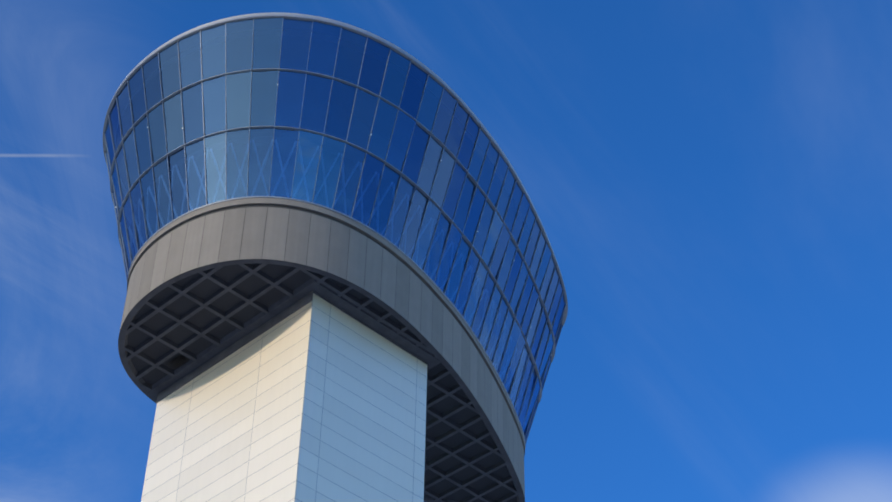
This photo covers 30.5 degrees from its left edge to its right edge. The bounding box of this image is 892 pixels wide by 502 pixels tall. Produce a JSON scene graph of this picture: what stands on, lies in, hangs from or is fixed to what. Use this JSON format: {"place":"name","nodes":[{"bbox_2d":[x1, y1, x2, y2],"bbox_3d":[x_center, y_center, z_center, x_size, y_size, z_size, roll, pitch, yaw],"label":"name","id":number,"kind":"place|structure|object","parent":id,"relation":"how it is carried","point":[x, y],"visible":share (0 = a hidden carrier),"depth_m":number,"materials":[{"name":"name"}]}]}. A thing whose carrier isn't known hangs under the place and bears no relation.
{"place":"outdoors","nodes":[
{"label":"outdoors","id":0,"kind":"place"},
{"bbox_2d":[141,291,427,501],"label":"tower shaft","id":1,"kind":"object","parent":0,"point":[313,396],"visible":1,"depth_m":58.39,"materials":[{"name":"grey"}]},
{"bbox_2d":[118,259,524,501],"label":"deck soffit coffers","id":2,"kind":"object","parent":1,"relation":"on","point":[197,317],"visible":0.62,"depth_m":61.48,"materials":[{"name":"paint"}]},
{"bbox_2d":[167,355,187,369],"bbox_3d":[-10.262,4.261,62.603,0.780,0.118,0.400,-33,-52,32],"label":"ceiling vent","id":3,"kind":"object","parent":2,"relation":"attached to","point":[177,361],"visible":0.98,"depth_m":62.60,"materials":[{"name":"black metal"}]},
{"bbox_2d":[118,198,524,498],"bbox_3d":[-3.576,5.109,65.526,11.237,2.971,20.095,-33,-52,32],"label":"fascia panel band","id":4,"kind":"object","parent":2,"relation":"on","point":[357,254],"visible":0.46,"depth_m":60.13,"materials":[{"name":"grey metal"}]},
{"bbox_2d":[103,14,567,447],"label":"window frames","id":5,"kind":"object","parent":4,"relation":"on","point":[332,209],"visible":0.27,"depth_m":64.56,"materials":[{"name":"grey metal"}]},
{"bbox_2d":[103,12,566,324],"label":"deck roof","id":6,"kind":"structure","parent":5,"relation":"on","point":[360,33],"depth_m":65.08,"materials":[{"name":"grey metal"}]},
{"bbox_2d":[105,17,565,440],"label":"glass facade","id":7,"kind":"structure","parent":4,"relation":"on","point":[227,96],"depth_m":63.33,"materials":[{"name":"blue glass"}]},
{"bbox_2d":[136,136,548,392],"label":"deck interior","id":8,"kind":"object","parent":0,"point":[447,235],"depth_m":71.87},
{"bbox_2d":[0,0,891,501],"label":"sky","id":9,"kind":"structure","parent":0,"point":[708,183],"materials":[{"name":"blue"}]}
]}

